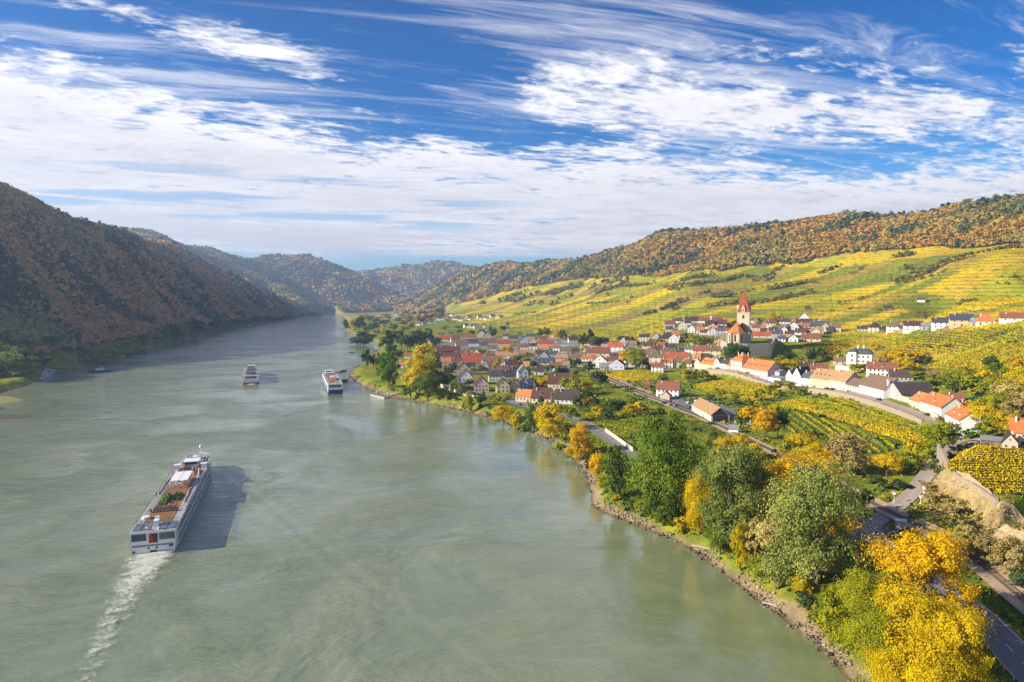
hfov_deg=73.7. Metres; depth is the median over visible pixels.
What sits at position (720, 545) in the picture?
green tree
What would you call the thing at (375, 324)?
dark tree
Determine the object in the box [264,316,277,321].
dark tree
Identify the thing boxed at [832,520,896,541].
road junction
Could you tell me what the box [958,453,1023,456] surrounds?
vine row
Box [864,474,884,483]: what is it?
green bush
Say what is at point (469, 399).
slender tree
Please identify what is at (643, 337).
house
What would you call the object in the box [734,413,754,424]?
shed
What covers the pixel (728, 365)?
house
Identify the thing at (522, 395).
house
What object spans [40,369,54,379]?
landing ramp
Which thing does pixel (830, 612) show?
slender tree
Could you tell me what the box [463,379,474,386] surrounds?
green tree
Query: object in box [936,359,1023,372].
vine row
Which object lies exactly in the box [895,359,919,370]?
yellow tree
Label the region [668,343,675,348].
house
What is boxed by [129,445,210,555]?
cruise ship
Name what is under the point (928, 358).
dark tree
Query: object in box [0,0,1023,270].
sky
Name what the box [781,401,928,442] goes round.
vine row
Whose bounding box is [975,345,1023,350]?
vine row
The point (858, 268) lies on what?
hedge
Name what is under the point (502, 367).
house
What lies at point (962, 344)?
vine row
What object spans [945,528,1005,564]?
dry bush
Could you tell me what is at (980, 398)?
lime tree
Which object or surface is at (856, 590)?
lime tree
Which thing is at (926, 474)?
side street
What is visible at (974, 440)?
terrace path
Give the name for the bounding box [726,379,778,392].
vine row
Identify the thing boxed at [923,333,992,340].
vine row
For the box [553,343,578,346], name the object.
hall
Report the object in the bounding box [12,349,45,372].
dark tree
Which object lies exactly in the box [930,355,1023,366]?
vine row
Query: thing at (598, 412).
yellow tree
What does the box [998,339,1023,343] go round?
row
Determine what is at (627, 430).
vine row
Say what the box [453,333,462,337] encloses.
house
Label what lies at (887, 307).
house
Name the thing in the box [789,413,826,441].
vine row
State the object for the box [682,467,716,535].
yellow tree
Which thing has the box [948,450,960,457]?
dry bush
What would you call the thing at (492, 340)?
house
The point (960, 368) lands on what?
vine row
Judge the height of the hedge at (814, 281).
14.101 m
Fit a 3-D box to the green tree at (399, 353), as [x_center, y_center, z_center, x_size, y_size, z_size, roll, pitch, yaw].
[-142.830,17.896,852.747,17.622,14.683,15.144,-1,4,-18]
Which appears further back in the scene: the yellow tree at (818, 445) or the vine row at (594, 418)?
the vine row at (594, 418)
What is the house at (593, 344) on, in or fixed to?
on the ground at (508, 310)
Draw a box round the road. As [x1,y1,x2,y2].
[394,372,1023,681]
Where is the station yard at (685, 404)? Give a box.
[663,395,742,424]
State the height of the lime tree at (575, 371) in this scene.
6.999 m
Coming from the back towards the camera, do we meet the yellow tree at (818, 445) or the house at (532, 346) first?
the house at (532, 346)
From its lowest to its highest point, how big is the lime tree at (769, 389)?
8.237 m
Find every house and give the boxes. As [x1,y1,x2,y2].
[399,361,406,367]
[404,352,411,358]
[434,352,459,357]
[436,346,460,351]
[437,332,444,335]
[437,336,449,340]
[440,356,451,364]
[450,336,460,341]
[451,357,462,363]
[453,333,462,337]
[455,340,467,348]
[456,361,469,374]
[457,368,473,384]
[463,353,480,365]
[464,334,474,338]
[465,339,478,346]
[466,362,476,370]
[472,348,482,355]
[473,375,488,391]
[477,330,484,336]
[479,341,487,346]
[479,363,486,370]
[480,338,497,343]
[481,356,489,362]
[482,331,492,337]
[485,350,494,355]
[487,361,499,370]
[488,369,502,381]
[489,356,502,364]
[490,345,496,350]
[495,351,508,357]
[495,377,509,392]
[496,365,517,369]
[498,340,509,346]
[502,369,515,381]
[503,333,509,338]
[503,359,517,364]
[508,335,517,339]
[508,352,517,357]
[509,366,518,375]
[509,377,519,391]
[511,343,517,348]
[514,349,525,355]
[515,388,531,401]
[517,364,527,377]
[518,360,529,367]
[518,376,528,388]
[520,336,527,342]
[520,343,528,349]
[526,333,534,339]
[526,350,534,355]
[526,376,533,387]
[529,343,536,349]
[531,387,553,402]
[534,357,555,366]
[534,366,543,374]
[535,350,548,355]
[537,344,548,349]
[538,336,548,338]
[538,351,549,356]
[539,339,554,345]
[547,374,577,389]
[548,337,556,342]
[548,351,557,356]
[549,362,561,371]
[553,344,559,351]
[554,388,579,403]
[556,353,567,361]
[558,360,569,369]
[558,368,568,373]
[561,347,569,352]
[562,336,567,342]
[568,335,578,342]
[568,354,580,361]
[571,347,578,352]
[579,351,586,359]
[582,354,593,361]
[585,347,610,356]
[590,341,603,346]
[592,354,608,366]
[599,337,608,343]
[600,362,607,369]
[607,342,623,351]
[607,356,618,363]
[608,358,625,369]
[619,337,626,345]
[623,343,631,350]
[625,340,636,347]
[639,333,649,341]
[642,341,655,348]
[644,347,659,355]
[647,353,662,362]
[651,332,658,338]
[651,345,661,350]
[651,362,663,372]
[656,380,681,396]
[658,335,670,340]
[658,341,664,347]
[660,347,671,352]
[660,357,672,367]
[663,352,687,359]
[665,320,675,328]
[666,325,672,331]
[668,333,678,342]
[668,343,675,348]
[672,331,679,339]
[673,318,681,322]
[673,356,682,367]
[678,321,686,329]
[683,320,690,324]
[683,359,691,366]
[684,345,692,353]
[685,316,701,322]
[688,325,694,332]
[692,345,713,354]
[693,352,700,360]
[694,357,703,368]
[696,327,704,333]
[698,317,709,322]
[700,328,706,334]
[700,357,714,368]
[701,352,709,357]
[705,320,714,324]
[707,326,715,334]
[708,346,720,357]
[711,319,726,327]
[713,356,723,367]
[714,335,721,342]
[716,327,724,334]
[719,358,729,368]
[726,360,730,368]
[730,352,751,371]
[741,358,781,379]
[751,324,759,331]
[751,331,770,337]
[760,325,766,330]
[766,320,775,327]
[768,375,785,382]
[769,327,777,331]
[771,330,782,338]
[774,369,786,376]
[778,335,785,341]
[779,318,790,323]
[785,330,793,333]
[785,368,795,381]
[788,322,798,331]
[788,334,797,341]
[792,366,809,385]
[795,318,812,325]
[795,328,806,334]
[798,312,809,318]
[798,322,810,327]
[800,362,815,366]
[800,370,812,386]
[801,333,820,342]
[809,363,828,371]
[809,368,837,387]
[810,320,829,326]
[810,326,823,333]
[820,323,827,331]
[826,327,833,332]
[828,323,840,331]
[829,369,860,389]
[833,355,845,365]
[845,377,863,392]
[857,326,867,331]
[858,373,900,398]
[866,361,898,376]
[868,322,879,332]
[879,325,885,332]
[884,305,892,311]
[886,320,899,333]
[888,368,913,381]
[898,325,902,332]
[903,321,923,333]
[909,391,927,408]
[917,297,924,302]
[919,391,962,419]
[920,322,930,330]
[931,317,948,330]
[944,392,964,399]
[944,404,982,434]
[948,314,973,328]
[969,318,977,326]
[976,313,995,326]
[999,312,1023,323]
[1000,430,1019,447]
[1009,416,1023,444]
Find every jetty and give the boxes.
[336,363,367,372]
[370,390,405,398]
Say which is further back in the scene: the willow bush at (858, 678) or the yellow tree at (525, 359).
the yellow tree at (525, 359)
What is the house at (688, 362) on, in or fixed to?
on the ground at (508, 310)
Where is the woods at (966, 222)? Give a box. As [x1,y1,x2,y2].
[121,193,1023,318]
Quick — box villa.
[835,345,872,370]
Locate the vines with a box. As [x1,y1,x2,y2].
[473,243,1023,389]
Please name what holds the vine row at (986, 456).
on the ground at (508, 310)
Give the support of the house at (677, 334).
on the ground at (508, 310)
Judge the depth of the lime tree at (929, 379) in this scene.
451.51 m
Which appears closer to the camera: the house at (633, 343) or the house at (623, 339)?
the house at (633, 343)
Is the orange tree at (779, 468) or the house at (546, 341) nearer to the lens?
the orange tree at (779, 468)
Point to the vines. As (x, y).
(929, 317)
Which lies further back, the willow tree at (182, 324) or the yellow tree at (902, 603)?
the willow tree at (182, 324)
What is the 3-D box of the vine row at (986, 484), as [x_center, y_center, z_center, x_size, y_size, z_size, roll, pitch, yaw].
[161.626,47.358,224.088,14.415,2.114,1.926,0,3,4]
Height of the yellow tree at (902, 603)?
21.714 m
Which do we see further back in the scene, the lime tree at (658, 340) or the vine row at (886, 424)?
the lime tree at (658, 340)
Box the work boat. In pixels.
[87,367,111,371]
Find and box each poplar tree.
[374,347,400,387]
[622,404,709,518]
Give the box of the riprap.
[348,355,858,666]
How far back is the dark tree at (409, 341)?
971.40 m
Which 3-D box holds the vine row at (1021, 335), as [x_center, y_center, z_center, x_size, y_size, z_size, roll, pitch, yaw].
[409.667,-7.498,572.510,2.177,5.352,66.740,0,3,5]
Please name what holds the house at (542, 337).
on the ground at (508, 310)
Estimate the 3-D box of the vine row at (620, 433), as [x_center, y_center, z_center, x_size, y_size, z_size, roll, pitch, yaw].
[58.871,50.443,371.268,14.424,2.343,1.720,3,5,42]
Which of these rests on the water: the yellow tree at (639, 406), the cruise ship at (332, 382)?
the cruise ship at (332, 382)
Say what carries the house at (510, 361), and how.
on the ground at (508, 310)
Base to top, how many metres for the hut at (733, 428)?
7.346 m
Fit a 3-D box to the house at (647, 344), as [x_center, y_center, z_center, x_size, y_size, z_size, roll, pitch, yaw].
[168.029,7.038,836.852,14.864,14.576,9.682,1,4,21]
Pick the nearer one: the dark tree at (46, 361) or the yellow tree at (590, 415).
the yellow tree at (590, 415)
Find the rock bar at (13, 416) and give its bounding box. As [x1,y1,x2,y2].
[0,415,31,418]
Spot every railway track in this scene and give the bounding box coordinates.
[587,369,1023,602]
[593,370,691,410]
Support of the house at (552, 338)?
on the ground at (508, 310)
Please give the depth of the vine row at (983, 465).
249.36 m
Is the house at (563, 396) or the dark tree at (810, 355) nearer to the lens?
the house at (563, 396)
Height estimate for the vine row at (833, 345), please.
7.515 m
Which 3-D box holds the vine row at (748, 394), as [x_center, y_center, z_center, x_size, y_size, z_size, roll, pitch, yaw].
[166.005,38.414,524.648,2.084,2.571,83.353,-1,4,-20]
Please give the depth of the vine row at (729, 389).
533.07 m
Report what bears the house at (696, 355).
on the ground at (508, 310)
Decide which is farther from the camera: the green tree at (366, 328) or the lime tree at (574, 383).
the green tree at (366, 328)
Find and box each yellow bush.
[596,479,604,487]
[611,494,620,500]
[672,516,687,533]
[789,572,813,599]
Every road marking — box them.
[403,373,1023,642]
[517,403,1023,663]
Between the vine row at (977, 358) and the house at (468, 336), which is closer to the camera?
the vine row at (977, 358)
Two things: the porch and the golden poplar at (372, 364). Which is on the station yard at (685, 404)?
the porch
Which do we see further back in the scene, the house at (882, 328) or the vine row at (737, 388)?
the house at (882, 328)
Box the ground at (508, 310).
[0,194,1023,681]
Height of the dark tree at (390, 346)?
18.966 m
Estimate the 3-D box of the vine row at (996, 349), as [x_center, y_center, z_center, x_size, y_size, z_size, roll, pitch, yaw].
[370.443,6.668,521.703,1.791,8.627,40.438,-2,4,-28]
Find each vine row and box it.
[593,417,641,423]
[595,416,641,422]
[595,419,640,425]
[597,421,641,427]
[599,423,641,428]
[601,415,642,421]
[601,425,636,430]
[603,372,627,380]
[603,427,636,432]
[606,371,634,381]
[608,429,633,434]
[611,371,639,381]
[611,431,630,434]
[614,433,628,437]
[615,371,643,380]
[615,415,641,419]
[619,370,648,380]
[624,370,653,380]
[629,370,656,379]
[633,369,657,377]
[638,369,658,376]
[692,384,761,399]
[693,386,757,400]
[695,384,765,399]
[698,383,769,398]
[701,382,773,398]
[703,390,752,400]
[704,382,776,397]
[707,382,777,397]
[709,381,778,396]
[712,380,773,393]
[714,379,775,392]
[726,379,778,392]
[740,380,784,391]
[754,382,785,390]
[776,402,793,409]
[777,401,808,412]
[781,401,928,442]
[783,400,926,439]
[783,416,820,443]
[787,399,923,436]
[789,399,910,430]
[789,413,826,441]
[792,398,897,425]
[795,398,886,420]
[796,412,849,451]
[797,397,869,414]
[800,397,856,410]
[802,339,848,347]
[804,338,847,344]
[804,340,848,348]
[806,341,849,350]
[806,413,859,451]
[808,342,849,351]
[817,399,842,405]
[822,418,871,452]
[823,343,850,349]
[825,344,850,350]
[827,347,848,352]
[831,397,919,429]
[838,423,879,451]
[839,395,915,424]
[856,428,887,450]
[863,427,914,443]
[879,436,895,448]
[880,345,949,351]
[884,343,961,350]
[886,347,937,352]
[890,341,967,348]
[894,339,974,346]
[900,337,980,344]
[907,335,986,342]
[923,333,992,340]
[929,356,1021,368]
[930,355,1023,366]
[931,357,1023,369]
[934,361,1007,370]
[936,354,1022,364]
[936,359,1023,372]
[938,354,1019,363]
[944,353,1021,361]
[946,330,1005,338]
[946,351,1023,360]
[947,463,1023,467]
[948,461,1023,464]
[950,351,1018,358]
[950,459,1023,462]
[950,466,1023,469]
[953,457,1023,460]
[954,350,1023,357]
[955,455,1023,458]
[956,469,1023,472]
[958,348,1023,355]
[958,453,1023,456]
[959,451,1023,456]
[962,471,1023,474]
[963,449,1022,452]
[964,348,1020,353]
[965,329,1016,338]
[969,346,1023,352]
[969,447,1023,450]
[970,474,1023,477]
[973,445,1023,448]
[973,476,1023,480]
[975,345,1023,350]
[976,327,1023,336]
[977,479,1023,484]
[982,344,1023,348]
[982,482,1023,487]
[987,342,1023,346]
[987,485,1023,490]
[989,327,1023,333]
[995,488,1022,493]
[1003,325,1022,330]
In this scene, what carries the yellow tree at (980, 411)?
on the ground at (508, 310)
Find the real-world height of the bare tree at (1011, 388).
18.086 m
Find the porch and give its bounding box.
[661,390,670,399]
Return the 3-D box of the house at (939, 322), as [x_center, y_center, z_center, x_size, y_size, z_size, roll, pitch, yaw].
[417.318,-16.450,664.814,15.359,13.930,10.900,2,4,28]
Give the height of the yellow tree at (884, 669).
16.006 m
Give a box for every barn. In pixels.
[441,369,449,376]
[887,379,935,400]
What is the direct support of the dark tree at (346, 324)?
on the ground at (508, 310)
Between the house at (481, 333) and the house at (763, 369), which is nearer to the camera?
the house at (763, 369)
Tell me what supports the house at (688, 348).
on the ground at (508, 310)
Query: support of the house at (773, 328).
on the ground at (508, 310)
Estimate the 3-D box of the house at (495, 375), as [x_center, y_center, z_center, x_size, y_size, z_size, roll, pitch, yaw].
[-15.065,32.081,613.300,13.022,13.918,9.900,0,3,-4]
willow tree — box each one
[0,341,15,367]
[0,346,43,376]
[20,334,45,346]
[77,345,107,362]
[143,327,163,345]
[168,321,198,340]
[686,438,780,553]
[758,450,878,588]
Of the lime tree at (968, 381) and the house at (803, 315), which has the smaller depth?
the lime tree at (968, 381)
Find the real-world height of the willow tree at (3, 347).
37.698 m
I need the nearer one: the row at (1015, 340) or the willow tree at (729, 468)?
the willow tree at (729, 468)
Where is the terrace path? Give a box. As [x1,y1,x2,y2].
[964,438,979,446]
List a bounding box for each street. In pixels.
[699,368,962,438]
[849,439,979,538]
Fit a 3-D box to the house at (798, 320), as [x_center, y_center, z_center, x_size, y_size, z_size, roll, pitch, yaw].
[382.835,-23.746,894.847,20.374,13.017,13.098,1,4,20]
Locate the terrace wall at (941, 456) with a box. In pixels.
[936,443,998,508]
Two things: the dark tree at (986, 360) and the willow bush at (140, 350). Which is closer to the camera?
the dark tree at (986, 360)
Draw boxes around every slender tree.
[465,391,473,412]
[669,466,687,514]
[732,483,751,517]
[811,584,849,635]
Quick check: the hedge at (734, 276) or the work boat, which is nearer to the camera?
the work boat
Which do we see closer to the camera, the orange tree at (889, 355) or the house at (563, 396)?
the house at (563, 396)
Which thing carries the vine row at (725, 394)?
on the ground at (508, 310)
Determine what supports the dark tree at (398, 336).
on the ground at (508, 310)
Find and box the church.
[726,287,752,343]
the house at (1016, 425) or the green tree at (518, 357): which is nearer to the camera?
the house at (1016, 425)
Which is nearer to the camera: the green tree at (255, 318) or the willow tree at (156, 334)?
the willow tree at (156, 334)
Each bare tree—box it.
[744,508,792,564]
[817,431,874,475]
[986,378,1023,402]
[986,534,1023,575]
[992,392,1023,418]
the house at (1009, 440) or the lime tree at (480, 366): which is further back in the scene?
the lime tree at (480, 366)
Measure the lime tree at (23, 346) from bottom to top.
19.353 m
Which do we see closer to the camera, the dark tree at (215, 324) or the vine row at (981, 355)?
the vine row at (981, 355)
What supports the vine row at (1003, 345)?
on the ground at (508, 310)
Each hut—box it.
[728,424,739,432]
[894,518,906,530]
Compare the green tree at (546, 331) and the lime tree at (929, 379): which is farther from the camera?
the green tree at (546, 331)
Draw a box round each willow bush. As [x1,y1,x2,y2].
[123,350,139,355]
[135,348,150,352]
[618,502,632,509]
[635,504,648,515]
[751,552,796,589]
[786,573,808,584]
[845,667,875,681]
[975,552,1009,565]
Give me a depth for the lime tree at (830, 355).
646.29 m
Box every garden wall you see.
[440,384,473,397]
[605,428,633,451]
[902,396,938,419]
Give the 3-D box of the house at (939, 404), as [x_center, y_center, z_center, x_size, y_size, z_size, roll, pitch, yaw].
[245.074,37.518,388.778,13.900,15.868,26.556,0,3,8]
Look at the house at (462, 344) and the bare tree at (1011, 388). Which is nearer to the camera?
the bare tree at (1011, 388)
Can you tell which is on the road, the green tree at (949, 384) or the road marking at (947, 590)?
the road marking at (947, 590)
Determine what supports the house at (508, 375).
on the ground at (508, 310)
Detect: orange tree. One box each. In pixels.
[505,346,513,351]
[564,421,595,461]
[588,450,606,480]
[738,406,756,425]
[746,442,875,538]
[751,406,782,438]
[766,314,777,319]
[823,447,844,466]
[853,518,1009,647]
[867,342,879,348]
[884,349,903,358]
[904,351,923,359]
[1006,357,1023,366]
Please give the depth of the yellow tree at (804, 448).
291.00 m
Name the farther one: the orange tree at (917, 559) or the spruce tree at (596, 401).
the spruce tree at (596, 401)
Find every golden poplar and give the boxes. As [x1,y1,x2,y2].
[371,348,375,366]
[430,345,435,357]
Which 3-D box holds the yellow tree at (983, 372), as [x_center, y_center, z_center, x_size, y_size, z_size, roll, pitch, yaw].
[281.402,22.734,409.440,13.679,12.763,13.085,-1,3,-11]
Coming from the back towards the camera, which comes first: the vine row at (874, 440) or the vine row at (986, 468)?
the vine row at (874, 440)
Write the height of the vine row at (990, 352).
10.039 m
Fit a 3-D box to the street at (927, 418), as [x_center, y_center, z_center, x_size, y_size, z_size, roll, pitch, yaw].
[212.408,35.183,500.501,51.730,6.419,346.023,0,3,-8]
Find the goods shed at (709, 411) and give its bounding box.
[691,398,728,421]
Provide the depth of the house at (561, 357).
775.78 m
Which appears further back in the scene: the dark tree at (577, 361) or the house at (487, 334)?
the house at (487, 334)
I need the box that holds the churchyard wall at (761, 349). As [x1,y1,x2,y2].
[721,334,774,356]
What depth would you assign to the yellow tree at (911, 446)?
310.77 m
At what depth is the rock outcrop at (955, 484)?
233.42 m
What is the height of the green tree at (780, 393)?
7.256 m
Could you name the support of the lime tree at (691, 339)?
on the ground at (508, 310)
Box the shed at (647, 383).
[643,381,651,387]
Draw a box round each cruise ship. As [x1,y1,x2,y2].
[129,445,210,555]
[243,365,258,383]
[322,370,342,393]
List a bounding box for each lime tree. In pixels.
[11,343,32,353]
[397,324,408,333]
[407,322,414,331]
[450,379,458,388]
[476,364,484,369]
[492,359,498,369]
[559,376,570,388]
[563,406,582,420]
[565,375,583,388]
[570,370,579,373]
[617,410,628,416]
[626,345,646,369]
[653,339,665,342]
[678,361,686,371]
[679,369,697,380]
[686,334,698,344]
[694,336,708,344]
[696,369,712,381]
[715,390,726,396]
[726,394,740,401]
[753,389,766,400]
[757,400,770,408]
[764,386,776,393]
[771,440,795,454]
[774,354,785,361]
[785,381,797,391]
[794,356,805,362]
[794,386,805,393]
[823,353,835,360]
[830,563,895,620]
[835,603,907,677]
[848,364,862,371]
[874,563,902,585]
[898,450,923,471]
[909,371,925,378]
[914,417,963,447]
[915,445,935,460]
[921,377,935,384]
[942,364,978,392]
[958,375,983,395]
[972,375,1008,392]
[972,395,987,404]
[975,415,1005,435]
[982,390,1015,410]
[993,366,1014,378]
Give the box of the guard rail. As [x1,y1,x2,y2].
[935,594,1013,680]
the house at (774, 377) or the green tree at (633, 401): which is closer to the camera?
the green tree at (633, 401)
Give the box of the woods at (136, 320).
[0,181,279,352]
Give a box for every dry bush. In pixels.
[917,480,933,489]
[920,501,943,513]
[921,488,946,500]
[935,497,971,515]
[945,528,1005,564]
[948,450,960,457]
[953,517,984,535]
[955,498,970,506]
[984,522,1014,532]
[1008,522,1023,531]
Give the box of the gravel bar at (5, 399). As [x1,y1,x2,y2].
[0,396,21,402]
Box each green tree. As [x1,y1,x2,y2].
[0,330,17,347]
[39,335,63,345]
[137,333,151,347]
[156,326,171,343]
[227,319,241,327]
[249,315,264,323]
[361,325,373,331]
[364,316,372,321]
[371,316,380,321]
[387,323,398,329]
[391,350,403,357]
[398,384,418,399]
[412,370,443,401]
[430,369,443,379]
[441,366,455,372]
[456,384,467,395]
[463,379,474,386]
[510,355,523,360]
[523,402,537,432]
[536,328,542,335]
[542,327,550,334]
[544,365,554,372]
[553,365,562,372]
[560,329,567,336]
[588,336,602,346]
[598,442,631,495]
[603,400,621,410]
[624,397,639,405]
[626,337,639,342]
[637,356,649,368]
[641,475,661,518]
[657,373,668,380]
[681,332,689,338]
[690,369,700,380]
[700,494,736,554]
[702,428,722,448]
[733,414,748,424]
[742,398,752,404]
[773,389,785,398]
[807,345,826,361]
[933,376,946,382]
[941,377,959,392]
[961,429,975,438]
[970,423,986,434]
[985,360,1003,374]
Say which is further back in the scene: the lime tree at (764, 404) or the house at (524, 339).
the house at (524, 339)
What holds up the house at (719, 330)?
on the ground at (508, 310)
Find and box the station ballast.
[592,370,676,401]
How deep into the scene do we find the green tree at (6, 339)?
759.85 m
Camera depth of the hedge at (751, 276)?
1582.17 m
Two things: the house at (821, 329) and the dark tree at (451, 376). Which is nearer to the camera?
the dark tree at (451, 376)
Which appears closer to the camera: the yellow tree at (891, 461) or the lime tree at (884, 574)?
the lime tree at (884, 574)
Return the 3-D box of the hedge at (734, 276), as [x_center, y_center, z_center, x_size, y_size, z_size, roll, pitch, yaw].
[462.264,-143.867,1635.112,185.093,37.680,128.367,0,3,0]
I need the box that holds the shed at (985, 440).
[980,435,1002,447]
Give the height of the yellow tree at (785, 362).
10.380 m
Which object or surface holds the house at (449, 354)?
on the ground at (508, 310)
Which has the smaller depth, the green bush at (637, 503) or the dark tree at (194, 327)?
the green bush at (637, 503)
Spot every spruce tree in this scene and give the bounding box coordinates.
[433,353,441,367]
[592,395,599,406]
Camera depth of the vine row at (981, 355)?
515.47 m
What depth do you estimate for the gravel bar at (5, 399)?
547.91 m
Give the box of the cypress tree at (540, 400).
[537,395,543,403]
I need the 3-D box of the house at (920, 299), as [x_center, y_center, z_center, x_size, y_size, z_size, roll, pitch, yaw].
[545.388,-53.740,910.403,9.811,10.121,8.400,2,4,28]
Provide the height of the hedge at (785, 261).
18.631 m
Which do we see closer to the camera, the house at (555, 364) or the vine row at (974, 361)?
the vine row at (974, 361)
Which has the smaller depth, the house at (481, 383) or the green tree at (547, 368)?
the house at (481, 383)
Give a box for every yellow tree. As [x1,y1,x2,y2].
[349,319,355,331]
[400,352,438,393]
[412,343,432,355]
[491,403,514,424]
[509,413,519,426]
[519,357,530,360]
[532,375,542,386]
[532,402,566,439]
[537,375,547,384]
[577,396,593,411]
[581,380,593,390]
[585,413,594,418]
[591,405,602,417]
[620,349,631,367]
[623,404,638,414]
[631,401,649,413]
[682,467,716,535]
[711,435,733,453]
[729,519,749,570]
[730,431,753,448]
[746,443,768,460]
[779,358,791,368]
[782,430,820,448]
[790,358,800,367]
[790,445,825,458]
[809,440,834,455]
[855,578,972,678]
[860,641,923,681]
[869,450,905,476]
[878,350,891,358]
[887,625,991,681]
[890,356,905,367]
[892,350,911,359]
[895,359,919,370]
[900,603,1002,681]
[901,439,933,454]
[959,399,985,416]
[966,401,996,421]
[970,368,993,382]
[989,408,1023,431]
[998,372,1023,388]
[1002,363,1023,377]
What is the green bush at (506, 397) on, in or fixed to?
on the ground at (508, 310)
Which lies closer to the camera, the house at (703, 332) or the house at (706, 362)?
the house at (706, 362)
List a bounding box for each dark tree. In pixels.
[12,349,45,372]
[38,357,53,367]
[65,346,75,352]
[164,324,183,342]
[186,318,204,337]
[206,320,220,332]
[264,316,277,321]
[277,315,289,319]
[342,319,349,328]
[349,331,376,345]
[353,316,366,331]
[359,349,373,364]
[369,322,379,331]
[373,352,382,365]
[378,320,390,324]
[378,330,396,347]
[384,343,396,351]
[395,331,406,349]
[399,334,418,352]
[413,332,427,344]
[427,329,433,342]
[431,337,440,346]
[439,374,450,387]
[447,374,456,381]
[449,362,457,371]
[476,391,486,407]
[570,358,581,366]
[571,394,584,411]
[577,333,587,349]
[581,390,599,405]
[582,361,595,373]
[585,329,593,343]
[589,371,608,387]
[602,411,615,418]
[610,400,626,411]
[721,341,750,358]
[770,408,790,436]
[783,351,790,358]
[804,351,816,360]
[848,488,875,511]
[912,358,929,363]
[919,356,933,361]
[972,388,989,399]
[982,355,999,364]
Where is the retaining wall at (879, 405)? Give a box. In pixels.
[693,369,922,424]
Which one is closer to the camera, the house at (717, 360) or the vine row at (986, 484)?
the vine row at (986, 484)
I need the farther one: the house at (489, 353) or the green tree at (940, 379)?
the house at (489, 353)
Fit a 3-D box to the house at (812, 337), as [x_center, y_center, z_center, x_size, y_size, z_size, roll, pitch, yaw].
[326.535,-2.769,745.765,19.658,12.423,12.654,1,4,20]
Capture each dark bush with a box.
[584,455,592,468]
[795,590,819,607]
[877,479,914,489]
[947,516,976,527]
[1002,564,1023,584]
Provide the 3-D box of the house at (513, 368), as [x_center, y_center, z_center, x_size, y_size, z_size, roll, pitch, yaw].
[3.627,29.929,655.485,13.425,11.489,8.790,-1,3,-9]
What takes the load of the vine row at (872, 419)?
on the ground at (508, 310)
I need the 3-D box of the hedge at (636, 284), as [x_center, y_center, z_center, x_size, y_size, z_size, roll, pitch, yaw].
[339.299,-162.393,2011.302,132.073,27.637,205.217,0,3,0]
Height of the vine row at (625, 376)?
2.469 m
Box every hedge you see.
[541,282,583,295]
[586,300,619,303]
[604,280,655,289]
[638,301,680,315]
[661,273,743,288]
[703,288,814,307]
[744,271,774,277]
[768,280,819,286]
[778,257,813,264]
[817,263,843,273]
[848,266,864,273]
[902,268,945,282]
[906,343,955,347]
[955,297,978,305]
[982,326,1020,338]
[996,274,1018,282]
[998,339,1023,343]
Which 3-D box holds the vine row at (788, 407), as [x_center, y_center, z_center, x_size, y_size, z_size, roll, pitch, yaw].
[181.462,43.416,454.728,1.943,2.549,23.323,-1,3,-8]
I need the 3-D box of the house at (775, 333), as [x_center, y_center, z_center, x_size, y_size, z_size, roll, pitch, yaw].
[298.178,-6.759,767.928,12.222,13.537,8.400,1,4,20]
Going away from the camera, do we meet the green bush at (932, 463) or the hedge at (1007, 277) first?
the green bush at (932, 463)
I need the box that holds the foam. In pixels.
[92,551,168,651]
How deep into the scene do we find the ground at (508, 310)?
911.84 m
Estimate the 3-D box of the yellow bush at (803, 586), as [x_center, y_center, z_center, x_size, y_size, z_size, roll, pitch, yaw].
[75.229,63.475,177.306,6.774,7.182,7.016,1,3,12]
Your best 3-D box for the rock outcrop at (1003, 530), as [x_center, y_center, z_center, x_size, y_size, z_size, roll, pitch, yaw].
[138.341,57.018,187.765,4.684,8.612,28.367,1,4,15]
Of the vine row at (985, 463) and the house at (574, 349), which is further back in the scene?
the house at (574, 349)
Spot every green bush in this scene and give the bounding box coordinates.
[433,394,443,399]
[461,399,466,408]
[491,396,503,400]
[501,394,512,399]
[516,422,527,430]
[551,442,564,448]
[559,431,570,442]
[622,497,631,502]
[632,499,642,507]
[654,507,672,526]
[706,393,714,399]
[728,391,740,395]
[746,551,764,577]
[768,381,783,387]
[805,607,823,623]
[821,615,861,651]
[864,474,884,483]
[907,511,920,519]
[926,458,941,473]
[948,444,963,449]
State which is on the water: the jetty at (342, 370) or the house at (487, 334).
the jetty at (342, 370)
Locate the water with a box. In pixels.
[0,314,847,681]
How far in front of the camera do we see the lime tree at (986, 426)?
307.95 m
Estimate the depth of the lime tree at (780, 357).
642.22 m
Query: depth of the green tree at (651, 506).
241.13 m
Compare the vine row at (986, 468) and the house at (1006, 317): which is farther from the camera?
the house at (1006, 317)
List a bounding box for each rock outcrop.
[934,466,991,508]
[990,524,1023,560]
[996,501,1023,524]
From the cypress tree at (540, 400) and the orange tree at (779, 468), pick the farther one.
the cypress tree at (540, 400)

